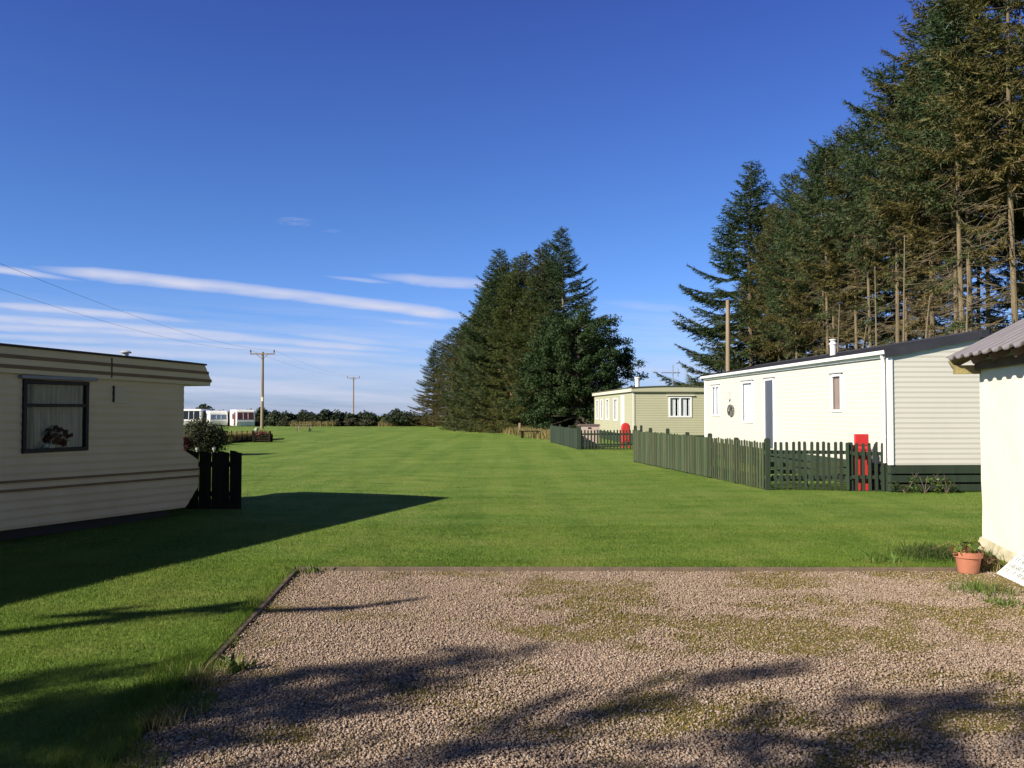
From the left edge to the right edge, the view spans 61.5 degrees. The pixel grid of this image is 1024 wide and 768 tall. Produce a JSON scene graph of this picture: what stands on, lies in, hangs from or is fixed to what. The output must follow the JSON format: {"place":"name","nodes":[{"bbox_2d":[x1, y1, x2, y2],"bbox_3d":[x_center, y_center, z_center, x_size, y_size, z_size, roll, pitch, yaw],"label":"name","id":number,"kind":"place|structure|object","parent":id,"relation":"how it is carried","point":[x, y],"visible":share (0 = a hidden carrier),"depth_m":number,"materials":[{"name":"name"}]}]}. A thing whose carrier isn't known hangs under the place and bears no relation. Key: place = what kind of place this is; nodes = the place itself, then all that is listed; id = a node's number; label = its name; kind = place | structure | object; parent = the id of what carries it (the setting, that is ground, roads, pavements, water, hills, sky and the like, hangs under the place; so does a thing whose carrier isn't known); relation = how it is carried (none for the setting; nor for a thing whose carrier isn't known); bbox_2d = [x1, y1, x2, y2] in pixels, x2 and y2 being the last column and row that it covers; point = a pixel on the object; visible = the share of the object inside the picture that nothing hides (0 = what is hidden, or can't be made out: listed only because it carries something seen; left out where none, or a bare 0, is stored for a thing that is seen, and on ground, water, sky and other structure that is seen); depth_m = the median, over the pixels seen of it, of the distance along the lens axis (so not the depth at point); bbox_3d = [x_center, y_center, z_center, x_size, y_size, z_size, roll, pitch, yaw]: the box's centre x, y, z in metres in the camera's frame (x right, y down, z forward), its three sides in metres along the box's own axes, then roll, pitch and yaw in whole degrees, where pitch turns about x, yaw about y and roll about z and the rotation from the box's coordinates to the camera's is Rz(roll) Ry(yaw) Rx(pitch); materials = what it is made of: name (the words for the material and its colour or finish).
{"place":"outdoors","nodes":[
{"label":"outdoors","id":0,"kind":"place"},
{"bbox_2d":[224,429,267,441],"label":"straw grass","id":1,"kind":"structure","parent":0,"point":[243,436],"depth_m":43.08,"materials":[{"name":"beige plant"}]},
{"bbox_2d":[289,421,421,425],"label":"dry grass","id":2,"kind":"structure","parent":0,"point":[324,423],"depth_m":86.00,"materials":[{"name":"brown plant"}]},
{"bbox_2d":[0,416,1007,767],"bbox_3d":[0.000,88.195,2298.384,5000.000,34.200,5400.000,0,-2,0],"label":"lawn","id":3,"kind":"structure","parent":0,"point":[350,452],"depth_m":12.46,"materials":[{"name":"green plant"}]},
{"bbox_2d":[0,343,211,540],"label":"static caravan","id":4,"kind":"object","parent":3,"relation":"on","point":[123,456],"visible":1,"depth_m":11.34,"materials":[{"name":"beige metal"}]},
{"bbox_2d":[21,379,89,453],"bbox_3d":[-5.760,0.407,10.843,0.094,0.895,0.980,-1,-2,20],"label":"window","id":5,"kind":"structure","parent":4,"relation":"in","point":[45,403],"depth_m":10.85,"materials":[{"name":"glass"}]},
{"bbox_2d":[39,425,72,447],"bbox_3d":[-5.756,0.672,10.817,0.423,0.330,0.345,0,-2,0],"label":"flower vase","id":6,"kind":"object","parent":4,"relation":"in","point":[48,437],"visible":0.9,"depth_m":10.75,"materials":[{"name":"red plant"}]},
{"bbox_2d":[184,409,211,425],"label":"camper","id":7,"kind":"object","parent":3,"relation":"on","point":[190,414],"visible":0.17,"depth_m":104.02,"materials":[{"name":"plastic"}]},
{"bbox_2d":[184,411,232,454],"bbox_3d":[-10.862,1.760,30.152,1.976,1.606,1.799,0,-2,0],"label":"bush","id":8,"kind":"object","parent":3,"relation":"on","point":[204,437],"visible":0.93,"depth_m":29.94,"materials":[{"name":"green plant"}]},
{"bbox_2d":[177,450,241,508],"bbox_3d":[-5.339,1.573,13.974,1.922,1.000,0.130,0,-2,0],"label":"picket fence","id":9,"kind":"object","parent":3,"relation":"on","point":[215,493],"visible":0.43,"depth_m":13.91,"materials":[{"name":"green wood"}]},
{"bbox_2d":[205,411,227,425],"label":"touring caravan","id":10,"kind":"object","parent":3,"relation":"on","point":[218,417],"visible":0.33,"depth_m":103.07,"materials":[{"name":"white plastic"}]},
{"bbox_2d":[230,410,254,425],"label":"touring caravan","id":11,"kind":"object","parent":3,"relation":"on","point":[242,417],"visible":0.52,"depth_m":100.07,"materials":[{"name":"metal"}]},
{"bbox_2d":[252,430,272,441],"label":"log planter","id":12,"kind":"object","parent":3,"relation":"on","point":[263,436],"visible":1,"depth_m":42.69,"materials":[{"name":"brown wood"}]},
{"bbox_2d":[250,350,274,428],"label":"utility pole","id":13,"kind":"object","parent":3,"relation":"on","point":[262,354],"visible":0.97,"depth_m":74.33,"materials":[{"name":"brown wood"}]},
{"bbox_2d":[264,410,280,425],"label":"bush","id":14,"kind":"object","parent":3,"relation":"on","point":[272,419],"visible":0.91,"depth_m":89.98,"materials":[{"name":"green plant"}]},
{"bbox_2d":[280,562,335,576],"bbox_3d":[-2.031,1.824,8.570,0.478,0.080,0.578,-2,-2,43],"label":"weed","id":15,"kind":"object","parent":3,"relation":"on","point":[312,569],"visible":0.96,"depth_m":8.54,"materials":[{"name":"green plant"}]},
{"bbox_2d":[382,411,422,425],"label":"bush","id":16,"kind":"object","parent":3,"relation":"on","point":[400,417],"visible":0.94,"depth_m":85.26,"materials":[{"name":"green plant"}]},
{"bbox_2d":[408,351,448,425],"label":"spruce tree","id":17,"kind":"object","parent":3,"relation":"on","point":[422,398],"visible":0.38,"depth_m":84.51,"materials":[{"name":"green plant"}]},
{"bbox_2d":[417,340,450,421],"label":"spruce tree","id":18,"kind":"object","parent":3,"relation":"on","point":[435,352],"visible":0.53,"depth_m":83.92,"materials":[{"name":"green plant"}]},
{"bbox_2d":[420,334,459,426],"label":"spruce tree","id":19,"kind":"object","parent":3,"relation":"on","point":[432,406],"visible":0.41,"depth_m":80.67,"materials":[{"name":"green plant"}]},
{"bbox_2d":[436,326,463,408],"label":"spruce tree","id":20,"kind":"object","parent":3,"relation":"on","point":[450,335],"visible":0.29,"depth_m":78.76,"materials":[{"name":"green plant"}]},
{"bbox_2d":[439,320,467,388],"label":"spruce tree","id":21,"kind":"object","parent":3,"relation":"on","point":[453,359],"visible":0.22,"depth_m":75.86,"materials":[{"name":"green plant"}]},
{"bbox_2d":[439,317,483,429],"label":"spruce tree","id":22,"kind":"object","parent":3,"relation":"on","point":[451,407],"visible":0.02,"depth_m":69.56,"materials":[{"name":"green plant"}]},
{"bbox_2d":[438,282,503,428],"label":"spruce tree","id":23,"kind":"object","parent":3,"relation":"on","point":[454,381],"visible":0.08,"depth_m":68.79,"materials":[{"name":"green plant"}]},
{"bbox_2d":[448,272,504,430],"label":"spruce tree","id":24,"kind":"object","parent":3,"relation":"on","point":[461,412],"visible":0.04,"depth_m":65.59,"materials":[{"name":"green plant"}]},
{"bbox_2d":[438,248,517,431],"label":"spruce tree","id":25,"kind":"object","parent":3,"relation":"on","point":[478,355],"visible":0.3,"depth_m":63.82,"materials":[{"name":"green plant"}]},
{"bbox_2d":[461,259,524,431],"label":"spruce tree","id":26,"kind":"object","parent":3,"relation":"on","point":[488,345],"visible":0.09,"depth_m":63.46,"materials":[{"name":"green plant"}]},
{"bbox_2d":[465,271,532,432],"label":"spruce tree","id":27,"kind":"object","parent":3,"relation":"on","point":[502,312],"visible":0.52,"depth_m":61.58,"materials":[{"name":"green plant"}]},
{"bbox_2d":[470,255,536,431],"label":"spruce tree","id":28,"kind":"object","parent":3,"relation":"on","point":[519,262],"visible":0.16,"depth_m":62.57,"materials":[{"name":"green plant"}]},
{"bbox_2d":[490,289,549,431],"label":"spruce tree","id":29,"kind":"object","parent":3,"relation":"on","point":[524,324],"visible":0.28,"depth_m":60.19,"materials":[{"name":"green plant"}]},
{"bbox_2d":[479,245,576,432],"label":"spruce tree","id":30,"kind":"object","parent":3,"relation":"on","point":[539,280],"visible":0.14,"depth_m":61.32,"materials":[{"name":"green plant"}]},
{"bbox_2d":[494,273,569,428],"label":"spruce tree","id":31,"kind":"object","parent":3,"relation":"on","point":[524,342],"visible":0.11,"depth_m":60.88,"materials":[{"name":"green plant"}]},
{"bbox_2d":[512,300,573,427],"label":"spruce tree","id":32,"kind":"object","parent":3,"relation":"on","point":[543,314],"visible":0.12,"depth_m":59.03,"materials":[{"name":"green plant"}]},
{"bbox_2d":[492,240,599,426],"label":"spruce tree","id":33,"kind":"object","parent":3,"relation":"on","point":[546,245],"visible":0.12,"depth_m":61.66,"materials":[{"name":"green plant"}]},
{"bbox_2d":[494,226,627,428],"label":"spruce tree","id":34,"kind":"object","parent":3,"relation":"on","point":[557,270],"visible":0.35,"depth_m":59.51,"materials":[{"name":"green plant"}]},
{"bbox_2d":[550,424,580,449],"bbox_3d":[2.338,2.328,38.616,0.129,0.980,7.652,0,-2,-6],"label":"picket fence","id":35,"kind":"object","parent":3,"relation":"on","point":[565,436],"visible":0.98,"depth_m":37.87,"materials":[{"name":"green wood"}]},
{"bbox_2d":[114,570,1023,767],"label":"gravel plot","id":36,"kind":"object","parent":3,"relation":"on","point":[1001,725],"visible":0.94,"depth_m":5.15,"materials":[{"name":"beige gravel"}]},
{"bbox_2d":[117,698,201,731],"bbox_3d":[-1.868,1.704,4.443,0.464,0.114,0.359,0,-2,0],"label":"weed","id":37,"kind":"object","parent":36,"relation":"on","point":[170,723],"visible":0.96,"depth_m":4.42,"materials":[{"name":"green plant"}]},
{"bbox_2d":[165,655,236,690],"bbox_3d":[-1.841,1.713,5.093,0.456,0.136,0.456,1,-2,-17],"label":"weed","id":38,"kind":"object","parent":36,"relation":"on","point":[196,679],"visible":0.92,"depth_m":5.09,"materials":[{"name":"green plant"}]},
{"bbox_2d":[222,649,259,674],"bbox_3d":[-1.683,1.726,5.358,0.214,0.124,0.199,1,-2,-30],"label":"weed","id":39,"kind":"object","parent":36,"relation":"on","point":[238,667],"visible":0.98,"depth_m":5.34,"materials":[{"name":"green plant"}]},
{"bbox_2d":[195,569,297,674],"bbox_3d":[-2.042,1.849,6.942,0.040,0.088,3.400,0,-2,-4],"label":"edging board","id":40,"kind":"object","parent":36,"relation":"on","point":[259,609],"visible":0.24,"depth_m":6.64,"materials":[{"name":"wood"}]},
{"bbox_2d":[112,570,1023,767],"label":"moss","id":41,"kind":"object","parent":36,"relation":"on","point":[717,636],"visible":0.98,"depth_m":6.04,"materials":[{"name":"green plant"}]},
{"bbox_2d":[933,536,998,573],"bbox_3d":[4.536,1.700,8.540,0.607,0.365,0.315,0,-2,0],"label":"flower pot","id":42,"kind":"object","parent":36,"relation":"on","point":[969,558],"visible":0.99,"depth_m":8.49,"materials":[{"name":"ceramic"}]},
{"bbox_2d":[940,577,1021,599],"bbox_3d":[4.206,1.801,7.638,0.714,0.114,0.726,0,-2,0],"label":"weed","id":43,"kind":"object","parent":36,"relation":"on","point":[979,587],"visible":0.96,"depth_m":7.65,"materials":[{"name":"green plant"}]},
{"bbox_2d":[978,593,1023,608],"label":"weed","id":44,"kind":"object","parent":36,"relation":"on","point":[995,599],"visible":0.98,"depth_m":7.16,"materials":[{"name":"green plant"}]},
{"bbox_2d":[997,550,1023,585],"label":"sign board","id":45,"kind":"object","parent":36,"relation":"on","point":[1013,569],"visible":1,"depth_m":8.29,"materials":[{"name":"white paint"}]},
{"bbox_2d":[502,302,648,430],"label":"sycamore tree","id":46,"kind":"object","parent":3,"relation":"on","point":[606,375],"visible":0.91,"depth_m":55.28,"materials":[{"name":"green plant"}]},
{"bbox_2d":[578,424,599,446],"bbox_3d":[3.327,2.219,37.150,0.900,0.970,0.560,0,-2,0],"label":"storage chest","id":47,"kind":"object","parent":3,"relation":"on","point":[590,427],"visible":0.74,"depth_m":36.90,"materials":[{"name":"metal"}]},
{"bbox_2d":[577,425,642,449],"bbox_3d":[3.962,2.191,34.907,2.665,1.030,0.127,0,-2,0],"label":"picket fence","id":48,"kind":"object","parent":3,"relation":"on","point":[608,434],"visible":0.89,"depth_m":34.85,"materials":[{"name":"green wood"}]},
{"bbox_2d":[296,567,957,573],"bbox_3d":[1.193,1.884,8.642,6.714,0.093,0.047,0,-2,0],"label":"edging board","id":49,"kind":"object","parent":3,"relation":"on","point":[694,569],"visible":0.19,"depth_m":8.62,"materials":[{"name":"brown wood"}]},
{"bbox_2d":[592,377,717,443],"bbox_3d":[7.149,1.405,45.166,4.180,3.120,12.440,0,-2,-3],"label":"mobile home","id":50,"kind":"object","parent":3,"relation":"on","point":[647,407],"visible":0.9,"depth_m":39.10,"materials":[{"name":"beige metal"}]},
{"bbox_2d":[669,396,691,416],"bbox_3d":[7.645,1.042,39.105,1.060,0.960,0.089,0,-2,-3],"label":"window","id":51,"kind":"structure","parent":50,"relation":"in","point":[681,400],"depth_m":39.12,"materials":[{"name":"white plastic"}]},
{"bbox_2d":[633,426,770,489],"bbox_3d":[4.447,1.726,21.855,0.125,1.170,9.465,0,-2,-8],"label":"picket fence","id":52,"kind":"object","parent":3,"relation":"on","point":[687,453],"visible":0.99,"depth_m":20.40,"materials":[{"name":"green wood"}]},
{"bbox_2d":[726,300,729,370],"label":"timber post","id":53,"kind":"object","parent":3,"relation":"on","point":[727,335],"visible":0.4,"depth_m":40.01,"materials":[{"name":"brown wood"}]},
{"bbox_2d":[653,159,824,415],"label":"spruce tree","id":54,"kind":"object","parent":3,"relation":"on","point":[717,331],"visible":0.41,"depth_m":43.22,"materials":[{"name":"green plant"}]},
{"bbox_2d":[715,206,782,372],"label":"spruce tree","id":55,"kind":"object","parent":3,"relation":"on","point":[744,360],"visible":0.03,"depth_m":45.61,"materials":[{"name":"green plant"}]},
{"bbox_2d":[730,202,809,360],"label":"spruce tree","id":56,"kind":"object","parent":3,"relation":"on","point":[769,346],"visible":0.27,"depth_m":40.21,"materials":[{"name":"green plant"}]},
{"bbox_2d":[736,202,808,360],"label":"spruce tree","id":57,"kind":"object","parent":3,"relation":"on","point":[753,287],"visible":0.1,"depth_m":41.50,"materials":[{"name":"green plant"}]},
{"bbox_2d":[752,169,821,357],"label":"spruce tree","id":58,"kind":"object","parent":3,"relation":"on","point":[787,194],"visible":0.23,"depth_m":39.04,"materials":[{"name":"green plant"}]},
{"bbox_2d":[746,193,831,359],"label":"spruce tree","id":59,"kind":"object","parent":3,"relation":"on","point":[791,344],"visible":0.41,"depth_m":37.86,"materials":[{"name":"green plant"}]},
{"bbox_2d":[761,461,845,485],"bbox_3d":[6.247,1.891,18.189,2.050,0.520,0.072,0,-2,0],"label":"slat screen","id":60,"kind":"object","parent":3,"relation":"on","point":[808,465],"visible":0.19,"depth_m":18.16,"materials":[{"name":"green wood"}]},
{"bbox_2d":[774,132,864,353],"bbox_3d":[12.211,-3.519,33.503,4.173,12.439,4.191,-2,-2,43],"label":"spruce tree","id":61,"kind":"object","parent":3,"relation":"on","point":[822,188],"visible":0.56,"depth_m":33.44,"materials":[{"name":"green plant"}]},
{"bbox_2d":[764,151,879,356],"bbox_3d":[13.321,-3.722,36.770,4.530,13.060,5.086,0,-2,-5],"label":"spruce tree","id":62,"kind":"object","parent":3,"relation":"on","point":[805,308],"visible":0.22,"depth_m":36.67,"materials":[{"name":"green plant"}]},
{"bbox_2d":[764,438,889,491],"bbox_3d":[6.255,1.623,17.104,2.399,1.090,0.156,0,-2,9],"label":"picket fence","id":63,"kind":"object","parent":3,"relation":"on","point":[849,477],"visible":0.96,"depth_m":17.04,"materials":[{"name":"green wood"}]},
{"bbox_2d":[781,135,873,351],"bbox_3d":[12.899,-3.644,34.526,4.039,12.755,4.057,1,-2,-19],"label":"spruce tree","id":64,"kind":"object","parent":3,"relation":"on","point":[811,200],"visible":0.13,"depth_m":34.56,"materials":[{"name":"green plant"}]},
{"bbox_2d":[797,194,890,352],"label":"spruce tree","id":65,"kind":"object","parent":3,"relation":"on","point":[851,347],"visible":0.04,"depth_m":38.21,"materials":[{"name":"green plant"}]},
{"bbox_2d":[793,120,900,348],"bbox_3d":[12.785,-3.676,32.629,4.075,12.695,4.017,-1,-2,20],"label":"spruce tree","id":66,"kind":"object","parent":3,"relation":"on","point":[838,281],"visible":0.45,"depth_m":32.60,"materials":[{"name":"green plant"}]},
{"bbox_2d":[700,329,994,491],"bbox_3d":[8.923,0.618,23.465,4.035,3.382,13.360,0,-2,-3],"label":"mobile home","id":67,"kind":"object","parent":3,"relation":"on","point":[916,403],"visible":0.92,"depth_m":17.51,"materials":[{"name":"beige plastic"}]},
{"bbox_2d":[711,385,719,415],"bbox_3d":[6.813,0.557,28.683,0.088,1.020,0.900,0,-2,-3],"label":"window","id":68,"kind":"structure","parent":67,"relation":"in","point":[715,390],"depth_m":28.66,"materials":[{"name":"white plastic"}]},
{"bbox_2d":[741,381,752,422],"bbox_3d":[6.971,0.533,25.410,0.088,1.230,1.010,0,-2,-3],"label":"window","id":69,"kind":"structure","parent":67,"relation":"in","point":[746,386],"depth_m":25.55,"materials":[{"name":"white plastic"}]},
{"bbox_2d":[764,378,774,448],"bbox_3d":[7.042,0.801,23.529,0.080,1.900,0.740,0,-2,-3],"label":"door","id":70,"kind":"structure","parent":67,"relation":"in","point":[769,432],"depth_m":23.51,"materials":[{"name":"white plastic"}]},
{"bbox_2d":[830,374,841,411],"bbox_3d":[7.278,0.201,19.227,0.088,0.840,0.530,0,-2,-3],"label":"window","id":71,"kind":"structure","parent":67,"relation":"in","point":[837,378],"depth_m":19.30,"materials":[{"name":"white plastic"}]},
{"bbox_2d":[853,434,871,490],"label":"fire point","id":72,"kind":"structure","parent":3,"relation":"on","point":[859,439],"depth_m":17.07,"materials":[{"name":"red paint"}]},
{"bbox_2d":[854,451,867,474],"bbox_3d":[6.953,1.606,17.059,0.340,0.540,0.030,0,-2,0],"label":"door","id":73,"kind":"structure","parent":72,"relation":"in","point":[859,456],"depth_m":17.06,"materials":[{"name":"metal"}]},
{"bbox_2d":[816,102,913,346],"bbox_3d":[12.597,-3.632,30.482,3.809,12.483,3.793,0,-2,6],"label":"spruce tree","id":74,"kind":"object","parent":3,"relation":"on","point":[856,244],"visible":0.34,"depth_m":30.40,"materials":[{"name":"green plant"}]},
{"bbox_2d":[849,550,912,563],"bbox_3d":[3.864,1.807,9.054,0.666,0.143,0.341,0,-2,-10],"label":"weed","id":75,"kind":"object","parent":3,"relation":"on","point":[881,558],"visible":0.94,"depth_m":9.02,"materials":[{"name":"green plant"}]},
{"bbox_2d":[837,174,943,344],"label":"spruce tree","id":76,"kind":"object","parent":3,"relation":"on","point":[886,300],"visible":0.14,"depth_m":34.62,"materials":[{"name":"green plant"}]},
{"bbox_2d":[824,60,960,345],"bbox_3d":[12.396,-4.095,27.571,4.330,13.244,4.349,-1,-2,40],"label":"spruce tree","id":77,"kind":"object","parent":3,"relation":"on","point":[881,236],"visible":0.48,"depth_m":27.57,"materials":[{"name":"green plant"}]},
{"bbox_2d":[861,98,948,343],"bbox_3d":[13.640,-3.859,29.360,3.456,12.865,3.407,0,-2,16],"label":"spruce tree","id":78,"kind":"object","parent":3,"relation":"on","point":[878,256],"visible":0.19,"depth_m":29.23,"materials":[{"name":"green plant"}]},
{"bbox_2d":[890,473,921,492],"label":"weed","id":79,"kind":"object","parent":3,"relation":"on","point":[902,486],"visible":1,"depth_m":16.48,"materials":[{"name":"green plant"}]},
{"bbox_2d":[852,70,963,338],"bbox_3d":[13.686,-4.124,28.281,4.458,13.346,4.439,0,-2,3],"label":"spruce tree","id":80,"kind":"object","parent":3,"relation":"on","point":[914,263],"visible":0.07,"depth_m":28.26,"materials":[{"name":"green plant"}]},
{"bbox_2d":[903,235,921,341],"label":"dead sapling","id":81,"kind":"object","parent":3,"relation":"on","point":[904,317],"visible":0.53,"depth_m":23.62,"materials":[{"name":"brown wood"}]},
{"bbox_2d":[862,0,987,337],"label":"spruce tree","id":82,"kind":"object","parent":3,"relation":"on","point":[917,273],"visible":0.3,"depth_m":26.23,"materials":[{"name":"green plant"}]},
{"bbox_2d":[908,472,945,492],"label":"weed","id":83,"kind":"object","parent":3,"relation":"on","point":[920,487],"visible":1,"depth_m":16.49,"materials":[{"name":"green plant"}]},
{"bbox_2d":[867,540,1006,566],"bbox_3d":[4.707,1.831,9.363,1.718,0.114,1.691,0,-2,0],"label":"grass tuft","id":84,"kind":"object","parent":3,"relation":"on","point":[943,552],"visible":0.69,"depth_m":9.39,"materials":[{"name":"green plant"}]},
{"bbox_2d":[892,220,991,339],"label":"spruce tree","id":85,"kind":"object","parent":3,"relation":"on","point":[936,322],"visible":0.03,"depth_m":31.42,"materials":[{"name":"green plant"}]},
{"bbox_2d":[862,0,1023,335],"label":"spruce tree","id":86,"kind":"object","parent":3,"relation":"on","point":[918,189],"visible":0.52,"depth_m":23.20,"materials":[{"name":"green plant"}]},
{"bbox_2d":[928,474,958,492],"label":"weed","id":87,"kind":"object","parent":3,"relation":"on","point":[946,481],"visible":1,"depth_m":16.48,"materials":[{"name":"green plant"}]},
{"bbox_2d":[871,12,1022,336],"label":"spruce tree","id":88,"kind":"object","parent":3,"relation":"on","point":[938,245],"visible":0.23,"depth_m":25.32,"materials":[{"name":"green plant"}]},
{"bbox_2d":[879,0,1023,330],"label":"spruce tree","id":89,"kind":"object","parent":3,"relation":"on","point":[924,179],"visible":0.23,"depth_m":24.21,"materials":[{"name":"green plant"}]},
{"bbox_2d":[928,262,985,334],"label":"spruce tree","id":90,"kind":"object","parent":3,"relation":"on","point":[950,296],"visible":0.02,"depth_m":39.36,"materials":[{"name":"green plant"}]},
{"bbox_2d":[902,0,1023,331],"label":"spruce tree","id":91,"kind":"object","parent":3,"relation":"on","point":[972,113],"visible":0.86,"depth_m":21.36,"materials":[{"name":"green plant"}]},
{"bbox_2d":[947,252,984,331],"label":"dead sapling","id":92,"kind":"object","parent":3,"relation":"on","point":[967,316],"visible":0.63,"depth_m":21.60,"materials":[{"name":"brown wood"}]},
{"bbox_2d":[935,126,1022,331],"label":"spruce tree","id":93,"kind":"object","parent":3,"relation":"on","point":[979,319],"visible":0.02,"depth_m":33.32,"materials":[{"name":"green plant"}]},
{"bbox_2d":[937,58,1023,331],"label":"spruce tree","id":94,"kind":"object","parent":3,"relation":"on","point":[994,281],"visible":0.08,"depth_m":28.48,"materials":[{"name":"green plant"}]},
{"bbox_2d":[946,318,1023,562],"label":"shed","id":95,"kind":"structure","parent":3,"relation":"on","point":[996,358],"depth_m":9.23,"materials":[{"name":"white paint"}]},
{"bbox_2d":[946,0,1023,331],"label":"spruce tree","id":96,"kind":"object","parent":3,"relation":"on","point":[1019,227],"visible":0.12,"depth_m":25.73,"materials":[{"name":"green plant"}]},
{"bbox_2d":[976,238,1023,331],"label":"spruce tree","id":97,"kind":"object","parent":3,"relation":"on","point":[1002,322],"visible":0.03,"depth_m":36.16,"materials":[{"name":"green plant"}]},
{"bbox_2d":[991,170,1023,281],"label":"spruce tree","id":98,"kind":"object","parent":3,"relation":"on","point":[1008,265],"visible":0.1,"depth_m":29.74,"materials":[{"name":"green plant"}]},
{"bbox_2d":[998,1,1023,141],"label":"spruce tree","id":99,"kind":"object","parent":3,"relation":"on","point":[1016,64],"visible":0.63,"depth_m":19.88,"materials":[{"name":"green plant"}]},
{"bbox_2d":[0,0,1023,415],"label":"sky","id":100,"kind":"structure","parent":0,"point":[327,185],"materials":[{"name":"blue"}]},
{"bbox_2d":[491,426,549,439],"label":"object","id":101,"kind":"structure","parent":0,"point":[544,434],"depth_m":51.56,"materials":[{"name":"brown wood"}]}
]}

